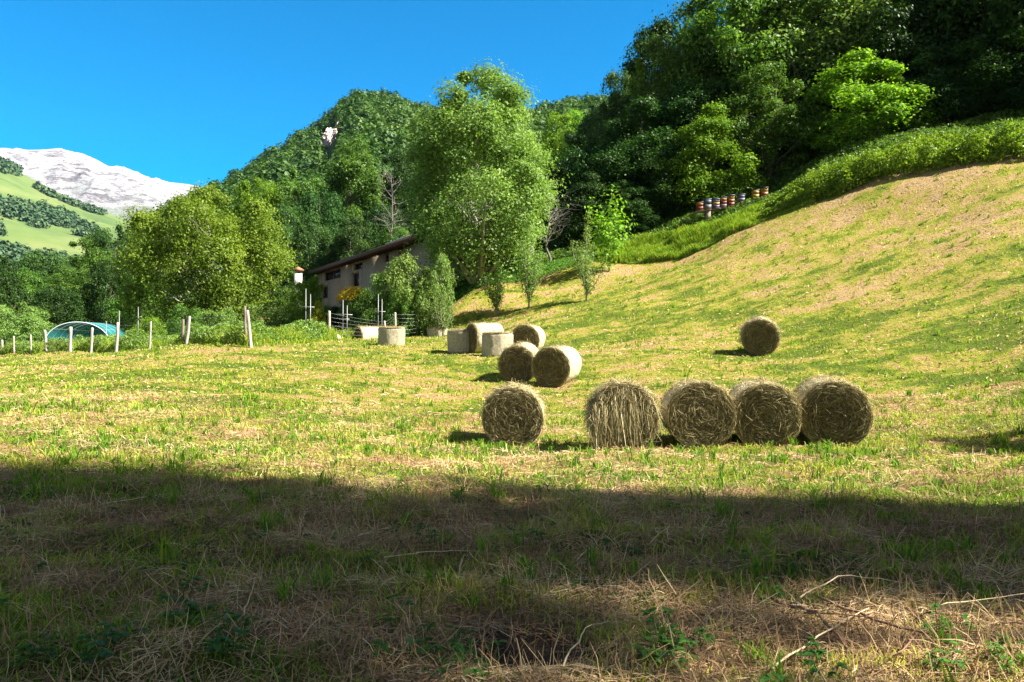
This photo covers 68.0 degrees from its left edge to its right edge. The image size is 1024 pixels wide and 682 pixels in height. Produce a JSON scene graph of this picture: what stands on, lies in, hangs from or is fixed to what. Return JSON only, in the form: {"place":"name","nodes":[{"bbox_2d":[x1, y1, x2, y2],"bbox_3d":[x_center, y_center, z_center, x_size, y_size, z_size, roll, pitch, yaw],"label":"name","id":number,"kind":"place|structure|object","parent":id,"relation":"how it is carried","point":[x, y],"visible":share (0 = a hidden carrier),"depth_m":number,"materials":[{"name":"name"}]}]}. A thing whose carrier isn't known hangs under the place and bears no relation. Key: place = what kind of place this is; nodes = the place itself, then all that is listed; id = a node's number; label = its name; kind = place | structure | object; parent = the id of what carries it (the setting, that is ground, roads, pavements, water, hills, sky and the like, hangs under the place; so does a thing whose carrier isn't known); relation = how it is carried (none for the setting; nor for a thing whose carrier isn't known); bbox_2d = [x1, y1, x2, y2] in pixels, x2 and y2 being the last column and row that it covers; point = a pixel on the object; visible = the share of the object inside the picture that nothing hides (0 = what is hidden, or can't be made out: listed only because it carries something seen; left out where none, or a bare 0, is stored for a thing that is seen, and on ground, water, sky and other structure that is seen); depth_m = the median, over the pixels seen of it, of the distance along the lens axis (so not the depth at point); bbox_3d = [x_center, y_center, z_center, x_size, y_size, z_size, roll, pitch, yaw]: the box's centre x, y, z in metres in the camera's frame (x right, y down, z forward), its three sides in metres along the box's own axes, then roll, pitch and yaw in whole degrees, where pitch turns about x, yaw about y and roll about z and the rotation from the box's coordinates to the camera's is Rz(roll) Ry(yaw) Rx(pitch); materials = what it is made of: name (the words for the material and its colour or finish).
{"place":"outdoors","nodes":[
{"label":"outdoors","id":0,"kind":"place"},
{"bbox_2d":[0,170,130,255],"bbox_3d":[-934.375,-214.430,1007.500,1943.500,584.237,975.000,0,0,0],"label":"alpine hill","id":1,"kind":"structure","parent":0,"point":[39,238],"depth_m":889.99,"materials":[{"name":"green plant"}]},
{"bbox_2d":[0,156,153,309],"bbox_3d":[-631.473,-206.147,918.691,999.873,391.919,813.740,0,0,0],"label":"alpine forest","id":2,"kind":"object","parent":1,"relation":"on","point":[43,213],"visible":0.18,"depth_m":907.10,"materials":[{"name":"green plant"}]},
{"bbox_2d":[0,148,198,220],"bbox_3d":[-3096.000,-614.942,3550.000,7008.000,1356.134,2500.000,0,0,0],"label":"snowy mountain","id":3,"kind":"structure","parent":0,"point":[84,178],"depth_m":3430.59,"materials":[{"name":"snow"}]},
{"bbox_2d":[49,137,509,294],"bbox_3d":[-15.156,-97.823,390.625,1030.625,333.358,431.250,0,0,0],"label":"wooded hill","id":4,"kind":"structure","parent":0,"point":[329,148],"depth_m":219.98,"materials":[{"name":"green plant"}]},
{"bbox_2d":[125,86,624,254],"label":"hill forest","id":5,"kind":"object","parent":4,"relation":"on","point":[372,116],"visible":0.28,"depth_m":330.99,"materials":[{"name":"green plant"}]},
{"bbox_2d":[0,0,726,186],"label":"sky","id":6,"kind":"structure","parent":0,"point":[171,91],"materials":[{"name":"blue"}]},
{"bbox_2d":[0,113,1023,681],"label":"meadow ground","id":7,"kind":"structure","parent":0,"point":[900,193],"depth_m":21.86,"materials":[{"name":"green plant"}]},
{"bbox_2d":[0,263,31,312],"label":"broadleaf tree","id":8,"kind":"object","parent":7,"relation":"on","point":[8,291],"visible":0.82,"depth_m":85.25,"materials":[{"name":"green plant"}]},
{"bbox_2d":[0,313,55,344],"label":"bush","id":9,"kind":"object","parent":7,"relation":"on","point":[33,331],"visible":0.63,"depth_m":59.65,"materials":[{"name":"green plant"}]},
{"bbox_2d":[0,301,56,340],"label":"broadleaf tree","id":10,"kind":"object","parent":7,"relation":"on","point":[5,311],"visible":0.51,"depth_m":65.95,"materials":[{"name":"green plant"}]},
{"bbox_2d":[3,262,64,323],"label":"broadleaf tree","id":11,"kind":"object","parent":7,"relation":"on","point":[33,279],"visible":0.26,"depth_m":88.87,"materials":[{"name":"green plant"}]},
{"bbox_2d":[9,249,74,309],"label":"broadleaf tree","id":12,"kind":"object","parent":7,"relation":"on","point":[34,259],"visible":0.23,"depth_m":103.57,"materials":[{"name":"green plant"}]},
{"bbox_2d":[25,285,89,337],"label":"broadleaf tree","id":13,"kind":"object","parent":7,"relation":"on","point":[73,308],"visible":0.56,"depth_m":71.11,"materials":[{"name":"green plant"}]},
{"bbox_2d":[39,233,115,315],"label":"broadleaf tree","id":14,"kind":"object","parent":7,"relation":"on","point":[78,262],"visible":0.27,"depth_m":106.57,"materials":[{"name":"green plant"}]},
{"bbox_2d":[44,263,111,334],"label":"broadleaf tree","id":15,"kind":"object","parent":7,"relation":"on","point":[71,284],"visible":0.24,"depth_m":81.19,"materials":[{"name":"green plant"}]},
{"bbox_2d":[47,321,125,341],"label":"hoop tunnel","id":16,"kind":"structure","parent":7,"relation":"on","point":[60,328],"depth_m":50.08,"materials":[{"name":"plastic"}]},
{"bbox_2d":[75,259,141,336],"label":"broadleaf tree","id":17,"kind":"object","parent":7,"relation":"on","point":[95,286],"visible":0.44,"depth_m":76.88,"materials":[{"name":"green plant"}]},
{"bbox_2d":[81,223,138,283],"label":"broadleaf tree","id":18,"kind":"object","parent":7,"relation":"on","point":[104,240],"visible":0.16,"depth_m":109.91,"materials":[{"name":"green plant"}]},
{"bbox_2d":[1,306,252,352],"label":"wire fence","id":19,"kind":"object","parent":7,"relation":"on","point":[246,316],"visible":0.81,"depth_m":34.98,"materials":[{"name":"grey wood"}]},
{"bbox_2d":[101,281,167,334],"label":"broadleaf tree","id":20,"kind":"object","parent":7,"relation":"on","point":[109,311],"visible":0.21,"depth_m":66.79,"materials":[{"name":"green plant"}]},
{"bbox_2d":[122,315,167,337],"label":"bush","id":21,"kind":"object","parent":7,"relation":"on","point":[155,320],"visible":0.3,"depth_m":45.80,"materials":[{"name":"green plant"}]},
{"bbox_2d":[0,319,354,354],"bbox_3d":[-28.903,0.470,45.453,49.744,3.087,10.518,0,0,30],"label":"fence weeds","id":22,"kind":"object","parent":7,"relation":"on","point":[197,331],"visible":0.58,"depth_m":34.83,"materials":[{"name":"green plant"}]},
{"bbox_2d":[163,302,207,336],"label":"bush","id":23,"kind":"object","parent":7,"relation":"on","point":[173,326],"visible":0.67,"depth_m":51.63,"materials":[{"name":"green plant"}]},
{"bbox_2d":[85,178,302,335],"bbox_3d":[-23.663,-4.865,57.916,14.498,15.767,13.637,0,0,33],"label":"walnut tree","id":24,"kind":"object","parent":7,"relation":"on","point":[213,234],"visible":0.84,"depth_m":55.40,"materials":[{"name":"green plant"}]},
{"bbox_2d":[196,304,238,326],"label":"bush","id":25,"kind":"object","parent":7,"relation":"on","point":[220,315],"visible":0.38,"depth_m":43.52,"materials":[{"name":"green plant"}]},
{"bbox_2d":[218,175,291,274],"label":"broadleaf tree","id":26,"kind":"object","parent":7,"relation":"on","point":[246,187],"visible":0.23,"depth_m":125.97,"materials":[{"name":"green plant"}]},
{"bbox_2d":[241,301,294,328],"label":"bush","id":27,"kind":"object","parent":7,"relation":"on","point":[272,312],"visible":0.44,"depth_m":47.45,"materials":[{"name":"green plant"}]},
{"bbox_2d":[245,244,306,306],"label":"broadleaf tree","id":28,"kind":"object","parent":7,"relation":"on","point":[283,284],"visible":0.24,"depth_m":87.42,"materials":[{"name":"green plant"}]},
{"bbox_2d":[262,195,327,284],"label":"broadleaf tree","id":29,"kind":"object","parent":7,"relation":"on","point":[285,213],"visible":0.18,"depth_m":98.49,"materials":[{"name":"green plant"}]},
{"bbox_2d":[264,167,330,254],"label":"broadleaf tree","id":30,"kind":"object","parent":7,"relation":"on","point":[289,184],"visible":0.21,"depth_m":129.84,"materials":[{"name":"green plant"}]},
{"bbox_2d":[284,272,330,325],"bbox_3d":[-13.512,-2.258,49.962,2.871,4.638,2.652,0,0,23],"label":"bush","id":31,"kind":"object","parent":7,"relation":"on","point":[299,286],"visible":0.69,"depth_m":49.76,"materials":[{"name":"green plant"}]},
{"bbox_2d":[282,222,334,297],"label":"broadleaf tree","id":32,"kind":"object","parent":7,"relation":"on","point":[304,239],"visible":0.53,"depth_m":92.64,"materials":[{"name":"green plant"}]},
{"bbox_2d":[290,183,356,274],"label":"broadleaf tree","id":33,"kind":"object","parent":7,"relation":"on","point":[333,200],"visible":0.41,"depth_m":103.66,"materials":[{"name":"green plant"}]},
{"bbox_2d":[321,214,372,265],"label":"broadleaf tree","id":34,"kind":"object","parent":7,"relation":"on","point":[341,245],"visible":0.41,"depth_m":90.82,"materials":[{"name":"green plant"}]},
{"bbox_2d":[317,132,388,255],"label":"broadleaf tree","id":35,"kind":"object","parent":7,"relation":"on","point":[366,189],"visible":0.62,"depth_m":115.69,"materials":[{"name":"green plant"}]},
{"bbox_2d":[336,286,370,323],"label":"flowering bush","id":36,"kind":"object","parent":7,"relation":"on","point":[344,300],"visible":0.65,"depth_m":46.48,"materials":[{"name":"yellow plant"}]},
{"bbox_2d":[347,285,391,328],"bbox_3d":[-7.851,-1.319,43.034,2.806,3.854,2.592,0,0,34],"label":"bush","id":37,"kind":"object","parent":7,"relation":"on","point":[361,301],"visible":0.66,"depth_m":42.67,"materials":[{"name":"green plant"}]},
{"bbox_2d":[353,197,403,252],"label":"broadleaf tree","id":38,"kind":"object","parent":7,"relation":"on","point":[376,210],"visible":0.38,"depth_m":94.64,"materials":[{"name":"green plant"}]},
{"bbox_2d":[369,255,403,325],"bbox_3d":[-7.166,-2.089,44.004,2.546,5.692,2.756,0,0,11],"label":"bush","id":39,"kind":"object","parent":7,"relation":"on","point":[376,287],"visible":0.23,"depth_m":43.67,"materials":[{"name":"green plant"}]},
{"bbox_2d":[369,224,411,249],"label":"broadleaf tree","id":40,"kind":"object","parent":7,"relation":"on","point":[384,236],"visible":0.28,"depth_m":88.94,"materials":[{"name":"green plant"}]},
{"bbox_2d":[378,325,404,345],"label":"hay bale","id":41,"kind":"object","parent":7,"relation":"on","point":[389,335],"visible":0.85,"depth_m":31.72},
{"bbox_2d":[371,147,417,235],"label":"broadleaf tree","id":42,"kind":"object","parent":7,"relation":"on","point":[393,158],"visible":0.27,"depth_m":120.31,"materials":[{"name":"green plant"}]},
{"bbox_2d":[381,287,419,336],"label":"bush","id":43,"kind":"object","parent":7,"relation":"on","point":[405,307],"visible":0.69,"depth_m":42.02,"materials":[{"name":"green plant"}]},
{"bbox_2d":[377,250,446,336],"bbox_3d":[-5.344,-2.344,43.652,5.612,5.858,4.210,0,0,-49],"label":"bush","id":44,"kind":"object","parent":7,"relation":"on","point":[407,264],"visible":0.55,"depth_m":42.49,"materials":[{"name":"green plant"}]},
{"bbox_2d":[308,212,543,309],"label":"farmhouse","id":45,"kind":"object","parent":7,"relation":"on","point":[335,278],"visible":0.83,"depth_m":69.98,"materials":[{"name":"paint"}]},
{"bbox_2d":[415,248,458,335],"bbox_3d":[-4.348,-2.428,42.759,2.892,5.693,2.170,0,0,-34],"label":"bush","id":46,"kind":"object","parent":7,"relation":"on","point":[442,261],"visible":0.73,"depth_m":42.38,"materials":[{"name":"green plant"}]},
{"bbox_2d":[426,290,455,335],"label":"fruit sapling","id":47,"kind":"object","parent":7,"relation":"on","point":[442,326],"visible":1,"depth_m":41.53,"materials":[{"name":"green plant"}]},
{"bbox_2d":[446,327,469,353],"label":"hay bale","id":48,"kind":"object","parent":7,"relation":"on","point":[458,340],"visible":0.56,"depth_m":29.00},
{"bbox_2d":[326,250,597,338],"bbox_3d":[-4.023,-3.756,49.642,13.787,8.191,28.702,0,0,42],"label":"garden groundcover","id":49,"kind":"object","parent":7,"relation":"on","point":[562,261],"visible":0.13,"depth_m":50.38,"materials":[{"name":"green plant"}]},
{"bbox_2d":[383,54,572,288],"bbox_3d":[-2.119,-10.148,49.578,12.082,16.779,15.192,0,0,7],"label":"ash tree","id":50,"kind":"object","parent":7,"relation":"on","point":[477,135],"visible":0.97,"depth_m":46.69,"materials":[{"name":"green plant"}]},
{"bbox_2d":[465,319,503,352],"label":"hay bale","id":51,"kind":"object","parent":7,"relation":"on","point":[475,329],"visible":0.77,"depth_m":28.75},
{"bbox_2d":[480,259,507,313],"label":"fruit sapling","id":52,"kind":"object","parent":7,"relation":"on","point":[496,302],"visible":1,"depth_m":42.91,"materials":[{"name":"green plant"}]},
{"bbox_2d":[481,331,514,356],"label":"hay bale","id":53,"kind":"object","parent":7,"relation":"on","point":[494,343],"visible":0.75,"depth_m":26.83},
{"bbox_2d":[0,160,1023,681],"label":"cut hay","id":54,"kind":"object","parent":7,"relation":"on","point":[146,514],"visible":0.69,"depth_m":5.55,"materials":[{"name":"plant"}]},
{"bbox_2d":[0,456,1023,681],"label":"weeds","id":55,"kind":"object","parent":7,"relation":"on","point":[217,642],"visible":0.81,"depth_m":3.85,"materials":[{"name":"green plant"}]},
{"bbox_2d":[476,380,550,445],"bbox_3d":[0.066,1.362,14.187,1.456,1.332,1.407,-2,1,3],"label":"hay bale","id":56,"kind":"object","parent":7,"relation":"on","point":[512,413],"visible":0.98,"depth_m":13.59},
{"bbox_2d":[494,339,540,382],"bbox_3d":[0.276,0.651,22.824,1.421,1.449,1.449,1,5,12],"label":"hay bale","id":57,"kind":"object","parent":7,"relation":"on","point":[514,363],"visible":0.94,"depth_m":22.27},
{"bbox_2d":[513,225,546,308],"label":"fruit sapling","id":58,"kind":"object","parent":7,"relation":"on","point":[527,278],"visible":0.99,"depth_m":42.31,"materials":[{"name":"green plant"}]},
{"bbox_2d":[512,322,547,348],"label":"hay bale","id":59,"kind":"object","parent":7,"relation":"on","point":[533,333],"visible":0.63,"depth_m":28.00},
{"bbox_2d":[529,159,575,250],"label":"broadleaf tree","id":60,"kind":"object","parent":7,"relation":"on","point":[555,171],"visible":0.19,"depth_m":62.50,"materials":[{"name":"green plant"}]},
{"bbox_2d":[528,342,582,387],"bbox_3d":[1.283,0.682,21.554,1.503,1.379,1.432,-2,3,22],"label":"hay bale","id":61,"kind":"object","parent":7,"relation":"on","point":[554,366],"visible":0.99,"depth_m":21.05},
{"bbox_2d":[537,109,583,179],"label":"broadleaf tree","id":62,"kind":"object","parent":7,"relation":"on","point":[558,121],"visible":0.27,"depth_m":91.17,"materials":[{"name":"green plant"}]},
{"bbox_2d":[538,190,583,263],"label":"bare tree","id":63,"kind":"object","parent":7,"relation":"on","point":[547,234],"visible":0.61,"depth_m":53.41,"materials":[{"name":"grey plant"}]},
{"bbox_2d":[541,200,587,249],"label":"broadleaf tree","id":64,"kind":"object","parent":7,"relation":"on","point":[556,243],"visible":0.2,"depth_m":59.42,"materials":[{"name":"green plant"}]},
{"bbox_2d":[543,127,598,203],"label":"broadleaf tree","id":65,"kind":"object","parent":7,"relation":"on","point":[575,139],"visible":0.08,"depth_m":65.63,"materials":[{"name":"green plant"}]},
{"bbox_2d":[545,171,616,246],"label":"broadleaf tree","id":66,"kind":"object","parent":7,"relation":"on","point":[575,221],"visible":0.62,"depth_m":57.33,"materials":[{"name":"green plant"}]},
{"bbox_2d":[568,211,607,300],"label":"fruit sapling","id":67,"kind":"object","parent":7,"relation":"on","point":[583,271],"visible":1,"depth_m":40.95,"materials":[{"name":"green plant"}]},
{"bbox_2d":[572,101,617,195],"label":"broadleaf tree","id":68,"kind":"object","parent":7,"relation":"on","point":[593,106],"visible":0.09,"depth_m":72.86,"materials":[{"name":"green plant"}]},
{"bbox_2d":[551,132,654,233],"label":"broadleaf tree","id":69,"kind":"object","parent":7,"relation":"on","point":[584,158],"visible":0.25,"depth_m":60.64,"materials":[{"name":"green plant"}]},
{"bbox_2d":[581,66,634,152],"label":"broadleaf tree","id":70,"kind":"object","parent":7,"relation":"on","point":[614,99],"visible":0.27,"depth_m":71.10,"materials":[{"name":"green plant"}]},
{"bbox_2d":[583,183,637,270],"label":"walnut sapling","id":71,"kind":"object","parent":7,"relation":"on","point":[604,241],"visible":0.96,"depth_m":47.78,"materials":[{"name":"green plant"}]},
{"bbox_2d":[583,179,660,238],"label":"broadleaf tree","id":72,"kind":"object","parent":7,"relation":"on","point":[640,204],"visible":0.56,"depth_m":55.77,"materials":[{"name":"green plant"}]},
{"bbox_2d":[579,373,670,449],"bbox_3d":[1.878,1.244,12.907,1.524,1.457,1.447,-4,-1,4],"label":"hay bale","id":73,"kind":"object","parent":7,"relation":"on","point":[622,412],"visible":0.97,"depth_m":12.27},
{"bbox_2d":[621,59,650,138],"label":"broadleaf tree","id":74,"kind":"object","parent":7,"relation":"on","point":[639,66],"visible":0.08,"depth_m":69.93,"materials":[{"name":"green plant"}]},
{"bbox_2d":[619,33,677,163],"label":"broadleaf tree","id":75,"kind":"object","parent":7,"relation":"on","point":[650,46],"visible":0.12,"depth_m":68.45,"materials":[{"name":"green plant"}]},
{"bbox_2d":[618,10,681,102],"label":"broadleaf tree","id":76,"kind":"object","parent":7,"relation":"on","point":[662,29],"visible":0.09,"depth_m":78.23,"materials":[{"name":"green plant"}]},
{"bbox_2d":[588,93,713,218],"bbox_3d":[11.058,-13.967,60.890,10.687,11.333,9.166,0,0,18],"label":"broadleaf tree","id":77,"kind":"object","parent":7,"relation":"on","point":[642,110],"visible":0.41,"depth_m":59.53,"materials":[{"name":"green plant"}]},
{"bbox_2d":[617,151,711,224],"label":"broadleaf tree","id":78,"kind":"object","parent":7,"relation":"on","point":[665,211],"visible":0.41,"depth_m":56.65,"materials":[{"name":"green plant"}]},
{"bbox_2d":[643,71,719,175],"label":"broadleaf tree","id":79,"kind":"object","parent":7,"relation":"on","point":[675,109],"visible":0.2,"depth_m":61.14,"materials":[{"name":"green plant"}]},
{"bbox_2d":[631,0,737,133],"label":"broadleaf tree","id":80,"kind":"object","parent":7,"relation":"on","point":[667,58],"visible":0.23,"depth_m":65.83,"materials":[{"name":"green plant"}]},
{"bbox_2d":[660,375,740,447],"bbox_3d":[3.143,1.220,13.006,1.473,1.389,1.366,-2,-1,5],"label":"hay bale","id":81,"kind":"object","parent":7,"relation":"on","point":[703,412],"visible":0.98,"depth_m":12.41},
{"bbox_2d":[635,101,773,215],"bbox_3d":[14.614,-13.191,56.495,9.121,9.539,7.627,0,0,-17],"label":"broadleaf tree","id":82,"kind":"object","parent":7,"relation":"on","point":[746,166],"visible":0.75,"depth_m":55.69,"materials":[{"name":"green plant"}]},
{"bbox_2d":[596,191,816,263],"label":"tall grass","id":83,"kind":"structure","parent":7,"relation":"on","point":[642,249],"depth_m":48.59,"materials":[{"name":"green plant"}]},
{"bbox_2d":[665,42,773,174],"bbox_3d":[17.142,-18.190,63.667,8.742,13.816,10.193,0,0,-26],"label":"broadleaf tree","id":84,"kind":"object","parent":7,"relation":"on","point":[713,97],"visible":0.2,"depth_m":62.75,"materials":[{"name":"green plant"}]},
{"bbox_2d":[660,0,826,136],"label":"broadleaf tree","id":85,"kind":"object","parent":7,"relation":"on","point":[739,11],"visible":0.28,"depth_m":61.80,"materials":[{"name":"green plant"}]},
{"bbox_2d":[738,314,781,355],"bbox_3d":[7.925,-0.167,24.225,1.449,1.478,1.478,-4,5,16],"label":"hay bale","id":86,"kind":"object","parent":7,"relation":"on","point":[760,335],"visible":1,"depth_m":23.67},
{"bbox_2d":[728,375,808,446],"bbox_3d":[4.245,1.230,12.987,1.441,1.374,1.360,-2,1,9],"label":"hay bale","id":87,"kind":"object","parent":7,"relation":"on","point":[767,411],"visible":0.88,"depth_m":12.40},
{"bbox_2d":[515,105,1023,265],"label":"shaded undergrowth","id":88,"kind":"object","parent":7,"relation":"on","point":[954,128],"visible":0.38,"depth_m":51.70,"materials":[{"name":"green plant"}]},
{"bbox_2d":[717,56,835,184],"bbox_3d":[20.023,-16.146,57.975,9.938,10.488,7.996,0,0,0],"label":"broadleaf tree","id":89,"kind":"object","parent":7,"relation":"on","point":[776,117],"visible":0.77,"depth_m":56.60,"materials":[{"name":"green plant"}]},
{"bbox_2d":[748,60,873,157],"bbox_3d":[24.363,-18.112,61.726,10.555,9.022,10.734,0,0,7],"label":"broadleaf tree","id":90,"kind":"object","parent":7,"relation":"on","point":[801,97],"visible":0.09,"depth_m":60.40,"materials":[{"name":"green plant"}]},
{"bbox_2d":[767,593,879,672],"bbox_3d":[1.792,1.536,4.037,0.443,0.068,1.034,0,0,-6],"label":"fallen branch","id":91,"kind":"object","parent":7,"relation":"on","point":[808,611],"visible":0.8,"depth_m":4.21,"materials":[{"name":"brown wood"}]},
{"bbox_2d":[787,371,875,446],"bbox_3d":[5.436,1.184,12.970,1.471,1.346,1.421,1,3,12],"label":"hay bale","id":92,"kind":"object","parent":7,"relation":"on","point":[836,410],"visible":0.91,"depth_m":12.39},
{"bbox_2d":[724,0,954,138],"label":"broadleaf tree","id":93,"kind":"object","parent":7,"relation":"on","point":[838,12],"visible":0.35,"depth_m":60.54,"materials":[{"name":"green plant"}]},
{"bbox_2d":[656,119,1023,258],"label":"bramble bank","id":94,"kind":"structure","parent":7,"relation":"on","point":[923,150],"depth_m":42.53,"materials":[{"name":"green plant"}]},
{"bbox_2d":[786,46,949,157],"bbox_3d":[24.598,-17.044,55.936,10.807,8.567,12.925,0,0,-44],"label":"broadleaf tree","id":95,"kind":"object","parent":7,"relation":"on","point":[892,113],"visible":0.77,"depth_m":53.78,"materials":[{"name":"green plant"}]},
{"bbox_2d":[823,0,1001,125],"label":"broadleaf tree","id":96,"kind":"object","parent":7,"relation":"on","point":[879,43],"visible":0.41,"depth_m":57.26,"materials":[{"name":"green plant"}]},
{"bbox_2d":[818,596,1019,656],"bbox_3d":[2.138,1.509,3.982,0.841,0.131,1.024,0,0,0],"label":"fallen branch","id":97,"kind":"object","parent":7,"relation":"on","point":[861,613],"visible":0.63,"depth_m":4.13,"materials":[{"name":"brown wood"}]},
{"bbox_2d":[863,43,981,126],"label":"broadleaf tree","id":98,"kind":"object","parent":7,"relation":"on","point":[925,58],"visible":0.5,"depth_m":54.01,"materials":[{"name":"green plant"}]},
{"bbox_2d":[879,0,1023,95],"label":"broadleaf tree","id":99,"kind":"object","parent":7,"relation":"on","point":[975,5],"visible":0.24,"depth_m":55.42,"materials":[{"name":"green plant"}]},
{"bbox_2d":[922,23,1023,120],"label":"broadleaf tree","id":100,"kind":"object","parent":7,"relation":"on","point":[1012,39],"visible":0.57,"depth_m":52.42,"materials":[{"name":"green plant"}]},
{"bbox_2d":[964,0,1023,64],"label":"broadleaf tree","id":101,"kind":"object","parent":7,"relation":"on","point":[986,26],"visible":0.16,"depth_m":55.34,"materials":[{"name":"green plant"}]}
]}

